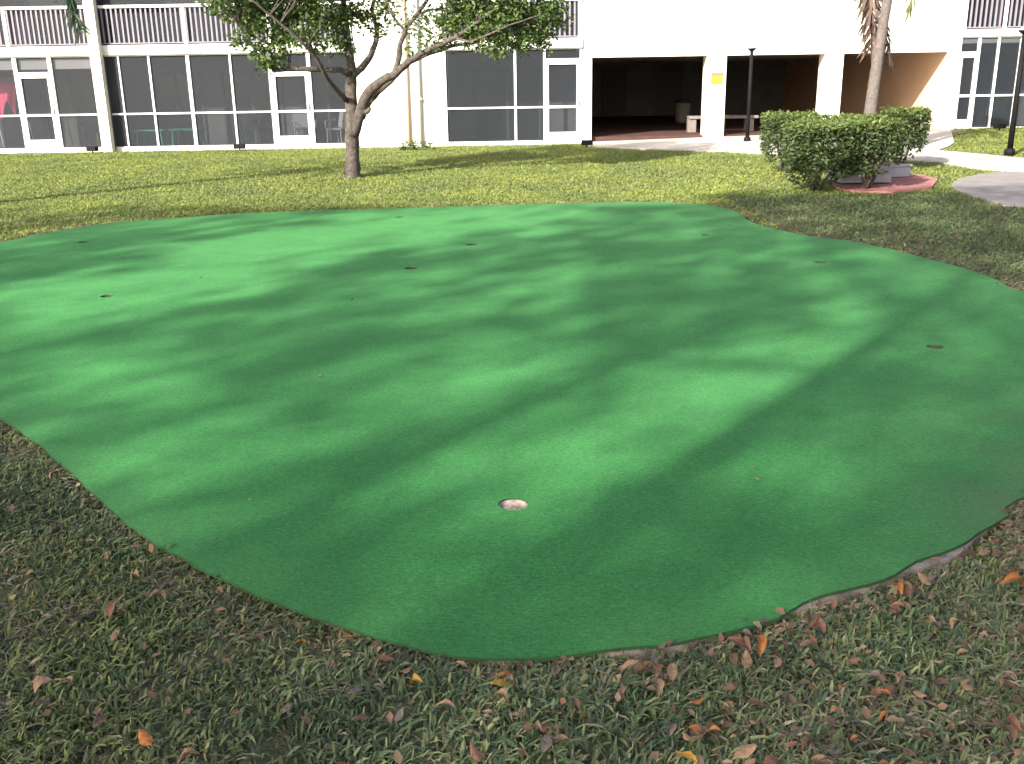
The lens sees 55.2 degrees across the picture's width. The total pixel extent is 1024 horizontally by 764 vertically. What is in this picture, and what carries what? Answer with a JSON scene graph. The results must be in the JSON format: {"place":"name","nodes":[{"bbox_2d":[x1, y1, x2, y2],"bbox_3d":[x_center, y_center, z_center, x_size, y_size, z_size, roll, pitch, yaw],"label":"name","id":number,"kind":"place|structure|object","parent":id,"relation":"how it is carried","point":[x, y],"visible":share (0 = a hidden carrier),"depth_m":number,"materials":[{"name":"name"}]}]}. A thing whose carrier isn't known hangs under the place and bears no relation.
{"place":"outdoors","nodes":[
{"label":"outdoors","id":0,"kind":"place"},
{"bbox_2d":[0,113,1023,763],"bbox_3d":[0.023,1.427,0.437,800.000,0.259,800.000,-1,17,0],"label":"lawn","id":1,"kind":"structure","parent":0,"point":[318,649],"depth_m":2.84,"materials":[{"name":"plant"}]},
{"bbox_2d":[33,675,56,692],"bbox_3d":[-1.277,0.815,2.667,0.066,0.034,0.032,-36,50,-24],"label":"fallen leaf","id":2,"kind":"object","parent":1,"relation":"on","point":[38,680],"visible":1,"depth_m":2.66,"materials":[{"name":"plant"}]},
{"bbox_2d":[60,0,93,45],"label":"palm tree","id":3,"kind":"object","parent":1,"relation":"on","point":[72,6],"visible":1,"depth_m":13.11,"materials":[{"name":"green plant"}]},
{"bbox_2d":[86,146,98,152],"bbox_3d":[-10.752,-5.905,25.137,0.280,0.270,0.148,3,17,13],"label":"floodlight","id":4,"kind":"object","parent":1,"relation":"on","point":[92,148],"visible":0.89,"depth_m":25.05,"materials":[{"name":"black metal"}]},
{"bbox_2d":[92,713,107,727],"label":"fallen leaf","id":5,"kind":"object","parent":1,"relation":"on","point":[99,720],"visible":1,"depth_m":2.52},
{"bbox_2d":[105,595,118,616],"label":"fallen leaf","id":6,"kind":"object","parent":1,"relation":"on","point":[109,607],"visible":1,"depth_m":3.04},
{"bbox_2d":[138,729,152,747],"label":"fallen leaf","id":7,"kind":"object","parent":1,"relation":"on","point":[145,737],"visible":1,"depth_m":2.45,"materials":[{"name":"plant"}]},
{"bbox_2d":[147,588,165,597],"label":"fallen leaf","id":8,"kind":"object","parent":1,"relation":"on","point":[162,592],"visible":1,"depth_m":3.14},
{"bbox_2d":[177,747,199,763],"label":"fallen leaf","id":9,"kind":"object","parent":1,"relation":"on","point":[187,751],"visible":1,"depth_m":2.36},
{"bbox_2d":[233,144,245,150],"bbox_3d":[-6.992,-5.978,25.177,0.280,0.270,0.148,-1,17,1],"label":"floodlight","id":10,"kind":"object","parent":1,"relation":"on","point":[239,146],"visible":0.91,"depth_m":25.09,"materials":[{"name":"black metal"}]},
{"bbox_2d":[279,703,292,714],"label":"fallen leaf","id":11,"kind":"object","parent":1,"relation":"on","point":[286,707],"visible":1,"depth_m":2.58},
{"bbox_2d":[344,687,362,694],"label":"fallen leaf","id":12,"kind":"object","parent":1,"relation":"on","point":[354,690],"visible":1,"depth_m":2.62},
{"bbox_2d":[353,714,374,720],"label":"fallen leaf","id":13,"kind":"object","parent":1,"relation":"on","point":[360,716],"visible":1,"depth_m":2.52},
{"bbox_2d":[195,0,577,178],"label":"broadleaf tree","id":14,"kind":"object","parent":1,"relation":"on","point":[496,22],"visible":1,"depth_m":16.44,"materials":[{"name":"green plant"}]},
{"bbox_2d":[392,708,402,724],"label":"fallen leaf","id":15,"kind":"object","parent":1,"relation":"on","point":[398,716],"visible":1,"depth_m":2.52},
{"bbox_2d":[397,142,410,149],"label":"weed plant","id":16,"kind":"object","parent":1,"relation":"on","point":[403,146],"visible":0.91,"depth_m":24.50,"materials":[{"name":"green plant"}]},
{"bbox_2d":[399,665,413,672],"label":"fallen leaf","id":17,"kind":"object","parent":1,"relation":"on","point":[406,670],"visible":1,"depth_m":2.73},
{"bbox_2d":[403,138,424,149],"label":"weed plant","id":18,"kind":"object","parent":1,"relation":"on","point":[412,142],"visible":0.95,"depth_m":24.61,"materials":[{"name":"green plant"}]},
{"bbox_2d":[411,673,423,683],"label":"fallen leaf","id":19,"kind":"object","parent":1,"relation":"on","point":[415,677],"visible":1,"depth_m":2.64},
{"bbox_2d":[419,140,435,149],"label":"weed plant","id":20,"kind":"object","parent":1,"relation":"on","point":[427,146],"visible":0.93,"depth_m":24.55,"materials":[{"name":"green plant"}]},
{"bbox_2d":[432,699,454,707],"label":"fallen leaf","id":21,"kind":"object","parent":1,"relation":"on","point":[448,702],"visible":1,"depth_m":2.54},
{"bbox_2d":[470,739,482,761],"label":"fallen leaf","id":22,"kind":"object","parent":1,"relation":"on","point":[476,754],"visible":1,"depth_m":2.38,"materials":[{"name":"plant"}]},
{"bbox_2d":[493,688,509,703],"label":"fallen leaf","id":23,"kind":"object","parent":1,"relation":"on","point":[502,692],"visible":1,"depth_m":2.57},
{"bbox_2d":[490,678,514,685],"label":"fallen leaf","id":24,"kind":"object","parent":1,"relation":"on","point":[500,682],"visible":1,"depth_m":2.63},
{"bbox_2d":[495,669,514,676],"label":"fallen leaf","id":25,"kind":"object","parent":1,"relation":"on","point":[504,671],"visible":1,"depth_m":2.67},
{"bbox_2d":[0,202,1023,665],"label":"putting green","id":26,"kind":"object","parent":1,"relation":"on","point":[540,432],"visible":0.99,"depth_m":4.92,"materials":[{"name":"carpet"}]},
{"bbox_2d":[0,0,1023,152],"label":"apartment building","id":27,"kind":"structure","parent":1,"relation":"on","point":[144,75],"depth_m":25.46,"materials":[{"name":"paint"}]},
{"bbox_2d":[17,75,59,149],"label":"screen door","id":28,"kind":"structure","parent":27,"relation":"in","point":[36,96],"depth_m":25.59,"materials":[{"name":"white"}]},
{"bbox_2d":[272,73,312,145],"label":"screen door","id":29,"kind":"structure","parent":27,"relation":"in","point":[290,90],"depth_m":25.60,"materials":[{"name":"white"}]},
{"bbox_2d":[546,61,579,141],"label":"screen door","id":30,"kind":"structure","parent":27,"relation":"in","point":[562,77],"depth_m":25.58,"materials":[{"name":"white"}]},
{"bbox_2d":[602,67,626,116],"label":"service door","id":31,"kind":"structure","parent":27,"relation":"in","point":[614,79],"depth_m":40.23,"materials":[{"name":"brown"}]},
{"bbox_2d":[655,64,683,115],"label":"service door","id":32,"kind":"structure","parent":27,"relation":"in","point":[669,77],"depth_m":40.19,"materials":[{"name":"brown"}]},
{"bbox_2d":[674,98,691,122],"bbox_3d":[5.801,-9.224,33.286,0.578,0.830,0.578,-1,17,0],"label":"trash bin","id":33,"kind":"object","parent":27,"relation":"on","point":[682,108],"visible":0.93,"depth_m":33.09,"materials":[{"name":"grey"}]},
{"bbox_2d":[711,72,722,83],"bbox_3d":[5.317,-7.880,25.421,0.310,0.300,0.020,-1,17,0],"label":"wall sign","id":34,"kind":"object","parent":27,"relation":"attached to","point":[716,77],"visible":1,"depth_m":25.41,"materials":[{"name":"yellow"}]},
{"bbox_2d":[686,115,758,131],"bbox_3d":[5.898,-7.253,27.510,1.930,0.440,0.440,0,17,2],"label":"concrete bench","id":35,"kind":"object","parent":27,"relation":"on","point":[691,123],"visible":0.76,"depth_m":27.34,"materials":[{"name":"concrete"}]},
{"bbox_2d":[952,54,978,129],"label":"screen door","id":36,"kind":"structure","parent":27,"relation":"in","point":[968,63],"depth_m":25.55,"materials":[{"name":"white"}]},
{"bbox_2d":[0,178,1023,763],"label":"leaf litter","id":37,"kind":"object","parent":1,"relation":"on","point":[398,756],"visible":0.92,"depth_m":2.81,"materials":[{"name":"plant"}]},
{"bbox_2d":[804,612,817,626],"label":"fallen leaf","id":38,"kind":"object","parent":37,"relation":"on","point":[812,618],"visible":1,"depth_m":2.91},
{"bbox_2d":[865,670,885,685],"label":"fallen leaf","id":39,"kind":"object","parent":37,"relation":"on","point":[875,674],"visible":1,"depth_m":2.62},
{"label":"fallen leaf","id":40,"kind":"object","parent":37,"relation":"on","visible":0},
{"bbox_2d":[35,699,47,704],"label":"fallen leaf","id":41,"kind":"object","parent":40,"relation":"on","point":[40,701],"visible":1,"depth_m":2.59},
{"bbox_2d":[522,724,532,729],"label":"fallen leaf","id":42,"kind":"object","parent":1,"relation":"on","point":[526,727],"visible":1,"depth_m":2.45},
{"bbox_2d":[531,721,542,730],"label":"fallen leaf","id":43,"kind":"object","parent":1,"relation":"on","point":[537,724],"visible":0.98,"depth_m":2.47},
{"bbox_2d":[541,734,551,755],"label":"fallen leaf","id":44,"kind":"object","parent":1,"relation":"on","point":[546,741],"visible":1,"depth_m":2.39,"materials":[{"name":"plant"}]},
{"bbox_2d":[553,734,568,739],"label":"fallen leaf","id":45,"kind":"object","parent":1,"relation":"on","point":[560,737],"visible":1,"depth_m":2.43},
{"bbox_2d":[572,698,579,708],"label":"fallen leaf","id":46,"kind":"object","parent":1,"relation":"on","point":[576,702],"visible":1,"depth_m":2.57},
{"bbox_2d":[581,140,592,147],"bbox_3d":[1.842,-5.802,24.061,0.280,0.270,0.148,0,17,4],"label":"floodlight","id":47,"kind":"object","parent":1,"relation":"on","point":[586,142],"visible":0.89,"depth_m":23.97,"materials":[{"name":"black metal"}]},
{"bbox_2d":[621,681,628,692],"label":"fallen leaf","id":48,"kind":"object","parent":1,"relation":"on","point":[623,687],"visible":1,"depth_m":2.62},
{"bbox_2d":[621,659,642,669],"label":"fallen leaf","id":49,"kind":"object","parent":1,"relation":"on","point":[628,663],"visible":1,"depth_m":2.73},
{"bbox_2d":[634,661,644,670],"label":"fallen leaf","id":50,"kind":"object","parent":1,"relation":"on","point":[639,668],"visible":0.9,"depth_m":2.75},
{"bbox_2d":[638,659,654,672],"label":"fallen leaf","id":51,"kind":"object","parent":1,"relation":"on","point":[648,669],"visible":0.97,"depth_m":2.73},
{"bbox_2d":[643,660,656,668],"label":"fallen leaf","id":52,"kind":"object","parent":1,"relation":"on","point":[646,662],"visible":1,"depth_m":2.72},
{"bbox_2d":[650,656,657,668],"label":"fallen leaf","id":53,"kind":"object","parent":1,"relation":"on","point":[655,660],"visible":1,"depth_m":2.72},
{"bbox_2d":[647,678,663,700],"bbox_3d":[0.385,0.807,2.595,0.033,0.034,0.067,9,33,-37],"label":"fallen leaf","id":54,"kind":"object","parent":1,"relation":"on","point":[659,684],"visible":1,"depth_m":2.60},
{"bbox_2d":[667,663,677,682],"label":"fallen leaf","id":55,"kind":"object","parent":1,"relation":"on","point":[672,671],"visible":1,"depth_m":2.68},
{"bbox_2d":[668,719,676,735],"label":"fallen leaf","id":56,"kind":"object","parent":1,"relation":"on","point":[671,727],"visible":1,"depth_m":2.43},
{"bbox_2d":[676,750,696,762],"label":"fallen leaf","id":57,"kind":"object","parent":1,"relation":"on","point":[690,755],"visible":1,"depth_m":2.34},
{"bbox_2d":[685,733,705,738],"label":"fallen leaf","id":58,"kind":"object","parent":1,"relation":"on","point":[696,736],"visible":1,"depth_m":2.42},
{"bbox_2d":[684,724,708,731],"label":"fallen leaf","id":59,"kind":"object","parent":1,"relation":"on","point":[695,727],"visible":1,"depth_m":2.46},
{"bbox_2d":[690,697,705,703],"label":"fallen leaf","id":60,"kind":"object","parent":1,"relation":"on","point":[698,701],"visible":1,"depth_m":2.59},
{"bbox_2d":[702,647,713,654],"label":"fallen leaf","id":61,"kind":"object","parent":1,"relation":"on","point":[710,652],"visible":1,"depth_m":2.80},
{"bbox_2d":[708,725,723,731],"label":"fallen leaf","id":62,"kind":"object","parent":1,"relation":"on","point":[714,727],"visible":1,"depth_m":2.46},
{"bbox_2d":[728,651,737,664],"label":"fallen leaf","id":63,"kind":"object","parent":1,"relation":"on","point":[733,658],"visible":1,"depth_m":2.77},
{"bbox_2d":[727,636,751,649],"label":"fallen leaf","id":64,"kind":"object","parent":1,"relation":"on","point":[736,640],"visible":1,"depth_m":2.81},
{"bbox_2d":[731,744,756,757],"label":"fallen leaf","id":65,"kind":"object","parent":1,"relation":"on","point":[744,751],"visible":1,"depth_m":2.37,"materials":[{"name":"plant"}]},
{"bbox_2d":[737,629,751,634],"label":"fallen leaf","id":66,"kind":"object","parent":1,"relation":"on","point":[746,631],"visible":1,"depth_m":2.87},
{"bbox_2d":[740,636,750,649],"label":"fallen leaf","id":67,"kind":"object","parent":1,"relation":"on","point":[746,641],"visible":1,"depth_m":2.79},
{"bbox_2d":[741,650,752,669],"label":"fallen leaf","id":68,"kind":"object","parent":1,"relation":"on","point":[746,660],"visible":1,"depth_m":2.76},
{"bbox_2d":[743,698,763,706],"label":"fallen leaf","id":69,"kind":"object","parent":1,"relation":"on","point":[754,701],"visible":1,"depth_m":2.56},
{"bbox_2d":[754,635,766,660],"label":"fallen leaf","id":70,"kind":"object","parent":1,"relation":"on","point":[762,641],"visible":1,"depth_m":2.77,"materials":[{"name":"plant"}]},
{"bbox_2d":[763,755,781,763],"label":"fallen leaf","id":71,"kind":"object","parent":1,"relation":"on","point":[769,759],"visible":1,"depth_m":2.33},
{"bbox_2d":[774,657,781,667],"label":"fallen leaf","id":72,"kind":"object","parent":1,"relation":"on","point":[777,661],"visible":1,"depth_m":2.75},
{"bbox_2d":[758,108,819,171],"bbox_3d":[4.797,-4.193,17.056,0.956,1.119,1.351,-1,17,0],"label":"hedge shrub","id":73,"kind":"object","parent":1,"relation":"on","point":[768,136],"visible":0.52,"depth_m":16.88,"materials":[{"name":"green plant"}]},
{"bbox_2d":[784,741,797,747],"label":"fallen leaf","id":74,"kind":"object","parent":1,"relation":"on","point":[791,743],"visible":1,"depth_m":2.40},
{"bbox_2d":[781,726,803,734],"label":"fallen leaf","id":75,"kind":"object","parent":1,"relation":"on","point":[797,731],"visible":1,"depth_m":2.44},
{"bbox_2d":[588,128,1023,171],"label":"walkway","id":76,"kind":"structure","parent":1,"relation":"on","point":[938,139],"depth_m":21.78,"materials":[{"name":"concrete"}]},
{"bbox_2d":[744,46,755,140],"bbox_3d":[5.695,-6.886,23.498,0.210,2.225,0.210,-1,17,0],"label":"lamp post","id":77,"kind":"object","parent":76,"relation":"on","point":[751,49],"visible":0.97,"depth_m":23.46,"materials":[{"name":"black metal"}]},
{"bbox_2d":[799,736,814,750],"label":"fallen leaf","id":78,"kind":"object","parent":1,"relation":"on","point":[805,740],"visible":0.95,"depth_m":2.40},
{"bbox_2d":[800,639,820,645],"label":"fallen leaf","id":79,"kind":"object","parent":1,"relation":"on","point":[806,642],"visible":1,"depth_m":2.84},
{"bbox_2d":[814,617,825,634],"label":"fallen leaf","id":80,"kind":"object","parent":1,"relation":"on","point":[820,623],"visible":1,"depth_m":2.90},
{"bbox_2d":[777,117,863,190],"bbox_3d":[4.403,-3.254,14.123,1.104,1.080,1.145,-1,17,0],"label":"hedge shrub","id":81,"kind":"object","parent":1,"relation":"on","point":[820,152],"visible":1,"depth_m":13.79,"materials":[{"name":"green plant"}]},
{"bbox_2d":[811,754,835,763],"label":"fallen leaf","id":82,"kind":"object","parent":1,"relation":"on","point":[818,757],"visible":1,"depth_m":2.34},
{"bbox_2d":[821,756,837,763],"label":"fallen leaf","id":83,"kind":"object","parent":1,"relation":"on","point":[830,758],"visible":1,"depth_m":2.32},
{"bbox_2d":[829,747,837,759],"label":"fallen leaf","id":84,"kind":"object","parent":1,"relation":"on","point":[833,751],"visible":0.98,"depth_m":2.37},
{"bbox_2d":[830,704,844,716],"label":"fallen leaf","id":85,"kind":"object","parent":1,"relation":"on","point":[839,709],"visible":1,"depth_m":2.49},
{"bbox_2d":[799,112,891,157],"bbox_3d":[5.433,-3.907,16.184,1.512,1.080,1.040,-1,17,0],"label":"hedge shrub","id":86,"kind":"object","parent":1,"relation":"on","point":[834,117],"visible":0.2,"depth_m":15.88,"materials":[{"name":"green plant"}]},
{"bbox_2d":[837,117,906,188],"bbox_3d":[5.158,-3.275,14.147,0.952,1.075,0.931,-1,17,0],"label":"hedge shrub","id":87,"kind":"object","parent":1,"relation":"on","point":[889,137],"visible":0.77,"depth_m":13.83,"materials":[{"name":"green plant"}]},
{"bbox_2d":[868,687,882,695],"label":"fallen leaf","id":88,"kind":"object","parent":1,"relation":"on","point":[873,693],"visible":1,"depth_m":2.60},
{"bbox_2d":[849,0,915,117],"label":"palm tree","id":89,"kind":"object","parent":1,"relation":"on","point":[878,42],"visible":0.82,"depth_m":18.06,"materials":[{"name":"brown plant"}]},
{"bbox_2d":[876,710,889,722],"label":"fallen leaf","id":90,"kind":"object","parent":1,"relation":"on","point":[883,713],"visible":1,"depth_m":2.48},
{"bbox_2d":[877,688,892,695],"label":"fallen leaf","id":91,"kind":"object","parent":1,"relation":"on","point":[886,691],"visible":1,"depth_m":2.58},
{"bbox_2d":[833,174,937,193],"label":"red slab","id":92,"kind":"structure","parent":1,"relation":"on","point":[913,182],"depth_m":14.58,"materials":[{"name":"paint"}]},
{"bbox_2d":[827,133,892,182],"bbox_3d":[5.338,-3.463,15.007,0.820,0.750,0.742,-1,17,0],"label":"planter","id":93,"kind":"object","parent":92,"relation":"on","point":[884,178],"visible":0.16,"depth_m":14.76,"materials":[{"name":"grey concrete"}]},
{"bbox_2d":[891,163,912,177],"bbox_3d":[6.158,-3.405,15.766,0.410,0.190,0.330,-7,18,-19],"label":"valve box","id":94,"kind":"object","parent":92,"relation":"on","point":[902,170],"visible":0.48,"depth_m":15.63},
{"bbox_2d":[881,685,900,695],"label":"fallen leaf","id":95,"kind":"object","parent":1,"relation":"on","point":[891,689],"visible":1,"depth_m":2.59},
{"bbox_2d":[894,581,902,595],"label":"fallen leaf","id":96,"kind":"object","parent":1,"relation":"on","point":[899,584],"visible":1,"depth_m":3.07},
{"bbox_2d":[891,601,906,607],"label":"fallen leaf","id":97,"kind":"object","parent":1,"relation":"on","point":[897,603],"visible":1,"depth_m":3.00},
{"bbox_2d":[896,584,911,598],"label":"fallen leaf","id":98,"kind":"object","parent":1,"relation":"on","point":[907,590],"visible":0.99,"depth_m":3.06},
{"bbox_2d":[879,105,932,163],"bbox_3d":[6.861,-4.273,17.154,0.804,1.126,1.141,-1,17,0],"label":"hedge shrub","id":99,"kind":"object","parent":1,"relation":"on","point":[916,118],"visible":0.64,"depth_m":16.73,"materials":[{"name":"green plant"}]},
{"bbox_2d":[912,690,926,696],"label":"fallen leaf","id":100,"kind":"object","parent":1,"relation":"on","point":[918,693],"visible":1,"depth_m":2.60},
{"bbox_2d":[917,569,930,584],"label":"fallen leaf","id":101,"kind":"object","parent":1,"relation":"on","point":[924,578],"visible":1,"depth_m":3.19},
{"bbox_2d":[919,730,935,740],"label":"fallen leaf","id":102,"kind":"object","parent":1,"relation":"on","point":[929,733],"visible":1,"depth_m":2.42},
{"bbox_2d":[928,572,937,581],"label":"fallen leaf","id":103,"kind":"object","parent":1,"relation":"on","point":[932,576],"visible":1,"depth_m":3.18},
{"bbox_2d":[932,678,949,685],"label":"fallen leaf","id":104,"kind":"object","parent":1,"relation":"on","point":[942,681],"visible":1,"depth_m":2.64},
{"bbox_2d":[949,617,962,628],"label":"fallen leaf","id":105,"kind":"object","parent":1,"relation":"on","point":[952,620],"visible":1,"depth_m":2.90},
{"bbox_2d":[954,648,968,653],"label":"fallen leaf","id":106,"kind":"object","parent":1,"relation":"on","point":[962,650],"visible":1,"depth_m":2.75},
{"bbox_2d":[959,680,974,690],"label":"fallen leaf","id":107,"kind":"object","parent":1,"relation":"on","point":[968,687],"visible":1,"depth_m":2.61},
{"bbox_2d":[978,548,989,554],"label":"fallen leaf","id":108,"kind":"object","parent":1,"relation":"on","point":[981,551],"visible":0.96,"depth_m":3.37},
{"bbox_2d":[951,172,1023,208],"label":"paved pad","id":109,"kind":"object","parent":1,"relation":"on","point":[1004,189],"visible":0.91,"depth_m":14.28,"materials":[{"name":"concrete"}]},
{"bbox_2d":[993,123,1006,130],"bbox_3d":[12.053,-6.254,24.245,0.280,0.270,0.148,-5,17,-12],"label":"floodlight","id":110,"kind":"object","parent":1,"relation":"on","point":[998,126],"visible":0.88,"depth_m":24.17,"materials":[{"name":"black metal"}]},
{"bbox_2d":[996,681,1016,688],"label":"fallen leaf","id":111,"kind":"object","parent":1,"relation":"on","point":[1009,684],"visible":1,"depth_m":2.62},
{"bbox_2d":[996,725,1017,743],"bbox_3d":[1.215,0.854,2.403,0.029,0.030,0.062,4,25,-22],"label":"fallen leaf","id":112,"kind":"object","parent":1,"relation":"on","point":[1012,730],"visible":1,"depth_m":2.40,"materials":[{"name":"plant"}]},
{"bbox_2d":[1001,714,1021,731],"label":"fallen leaf","id":113,"kind":"object","parent":1,"relation":"on","point":[1011,719],"visible":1,"depth_m":2.42,"materials":[{"name":"plant"}]},
{"bbox_2d":[1001,572,1023,585],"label":"fallen leaf","id":114,"kind":"object","parent":1,"relation":"on","point":[1011,576],"visible":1,"depth_m":3.10,"materials":[{"name":"plant"}]},
{"bbox_2d":[1004,27,1023,155],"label":"lamp post","id":115,"kind":"object","parent":1,"relation":"on","point":[1009,150],"visible":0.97,"depth_m":18.67,"materials":[{"name":"black metal"}]},
{"bbox_2d":[1014,748,1021,755],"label":"fallen leaf","id":116,"kind":"object","parent":1,"relation":"on","point":[1018,751],"visible":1,"depth_m":2.35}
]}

